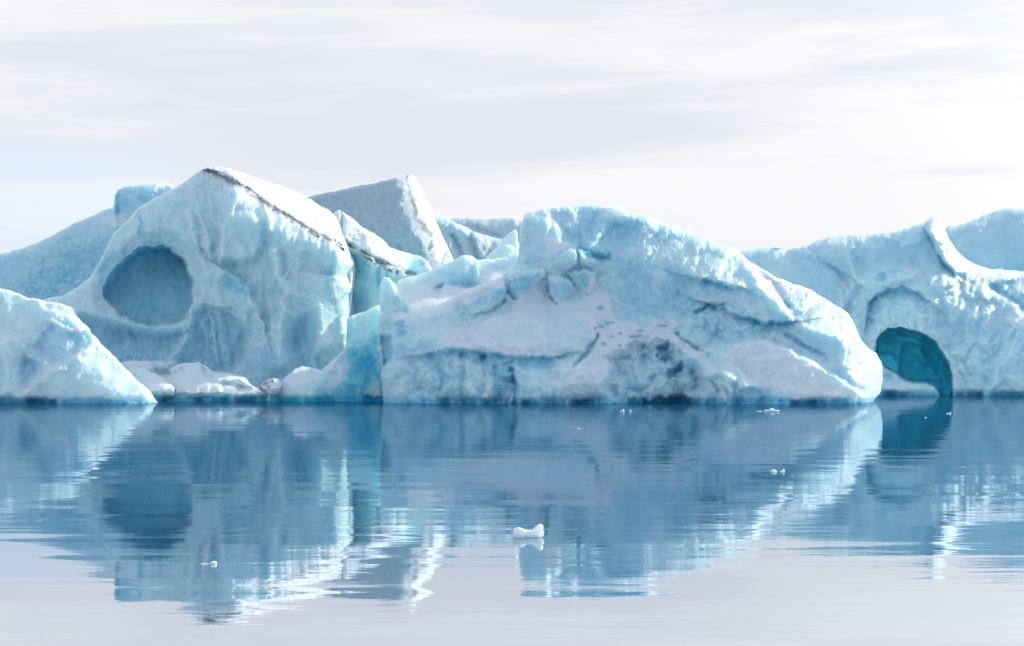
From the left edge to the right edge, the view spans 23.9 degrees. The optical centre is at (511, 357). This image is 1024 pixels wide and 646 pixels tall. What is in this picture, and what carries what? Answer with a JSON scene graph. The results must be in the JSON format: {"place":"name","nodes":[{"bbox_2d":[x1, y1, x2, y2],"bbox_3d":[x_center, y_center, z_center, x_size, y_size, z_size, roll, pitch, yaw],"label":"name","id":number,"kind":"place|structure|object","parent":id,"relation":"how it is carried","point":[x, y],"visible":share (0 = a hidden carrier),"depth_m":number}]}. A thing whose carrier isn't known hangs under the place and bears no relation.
{"place":"outdoors","nodes":[
{"label":"outdoors","id":0,"kind":"place"},
{"bbox_2d":[0,395,1023,645],"bbox_3d":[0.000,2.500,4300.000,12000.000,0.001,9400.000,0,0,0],"label":"water","id":1,"kind":"structure","parent":0,"point":[888,521],"depth_m":36.53},
{"bbox_2d":[0,288,157,402],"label":"iceberg","id":2,"kind":"object","parent":1,"relation":"on","point":[52,352],"visible":0.94,"depth_m":135.17},
{"bbox_2d":[0,183,174,299],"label":"iceberg","id":3,"kind":"object","parent":1,"relation":"on","point":[64,261],"visible":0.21,"depth_m":170.34},
{"bbox_2d":[125,367,175,400],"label":"ice lump","id":4,"kind":"object","parent":1,"relation":"on","point":[159,387],"visible":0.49,"depth_m":139.32},
{"bbox_2d":[121,360,267,400],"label":"ice ledge","id":5,"kind":"object","parent":1,"relation":"on","point":[197,381],"visible":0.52,"depth_m":141.35},
{"bbox_2d":[150,360,167,368],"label":"ice boulder","id":6,"kind":"object","parent":5,"relation":"on","point":[159,364],"visible":1,"depth_m":141.38},
{"bbox_2d":[257,378,281,393],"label":"ice boulder","id":7,"kind":"object","parent":5,"relation":"on","point":[272,386],"visible":1,"depth_m":139.54},
{"bbox_2d":[43,166,356,387],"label":"iceberg","id":8,"kind":"object","parent":1,"relation":"on","point":[249,278],"visible":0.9,"depth_m":148.94},
{"bbox_2d":[268,305,382,400],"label":"iceberg","id":9,"kind":"object","parent":1,"relation":"on","point":[351,371],"visible":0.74,"depth_m":141.20},
{"bbox_2d":[307,174,452,268],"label":"iceberg","id":10,"kind":"object","parent":1,"relation":"on","point":[396,213],"visible":0.3,"depth_m":176.23},
{"bbox_2d":[333,210,431,314],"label":"iceberg","id":11,"kind":"object","parent":1,"relation":"on","point":[376,259],"visible":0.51,"depth_m":157.10},
{"bbox_2d":[442,250,452,264],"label":"iceberg","id":12,"kind":"object","parent":1,"relation":"on","point":[447,257],"visible":0.07,"depth_m":168.96},
{"bbox_2d":[396,253,518,310],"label":"iceberg","id":13,"kind":"object","parent":1,"relation":"on","point":[432,288],"visible":0.22,"depth_m":152.17},
{"bbox_2d":[434,213,501,259],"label":"iceberg","id":14,"kind":"object","parent":1,"relation":"on","point":[460,240],"visible":0.14,"depth_m":201.42},
{"bbox_2d":[450,217,522,242],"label":"iceberg","id":15,"kind":"object","parent":1,"relation":"on","point":[499,228],"visible":0.06,"depth_m":226.97},
{"bbox_2d":[486,229,518,258],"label":"iceberg","id":16,"kind":"object","parent":1,"relation":"on","point":[508,246],"visible":0.13,"depth_m":173.45},
{"bbox_2d":[513,524,543,537],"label":"floating ice","id":17,"kind":"structure","parent":1,"relation":"on","point":[537,531],"depth_m":33.63},
{"bbox_2d":[377,205,882,403],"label":"iceberg","id":18,"kind":"object","parent":1,"relation":"on","point":[588,304],"visible":0.97,"depth_m":136.44},
{"bbox_2d":[764,408,778,411],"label":"floating ice","id":19,"kind":"structure","parent":1,"relation":"on","point":[771,410],"depth_m":112.84},
{"bbox_2d":[740,216,1023,395],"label":"iceberg","id":20,"kind":"object","parent":1,"relation":"on","point":[928,308],"visible":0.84,"depth_m":164.94},
{"bbox_2d":[945,208,1023,271],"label":"iceberg","id":21,"kind":"object","parent":1,"relation":"on","point":[994,240],"visible":0.22,"depth_m":178.82},
{"bbox_2d":[0,0,1023,253],"label":"sky","id":22,"kind":"structure","parent":0,"point":[742,125]}
]}

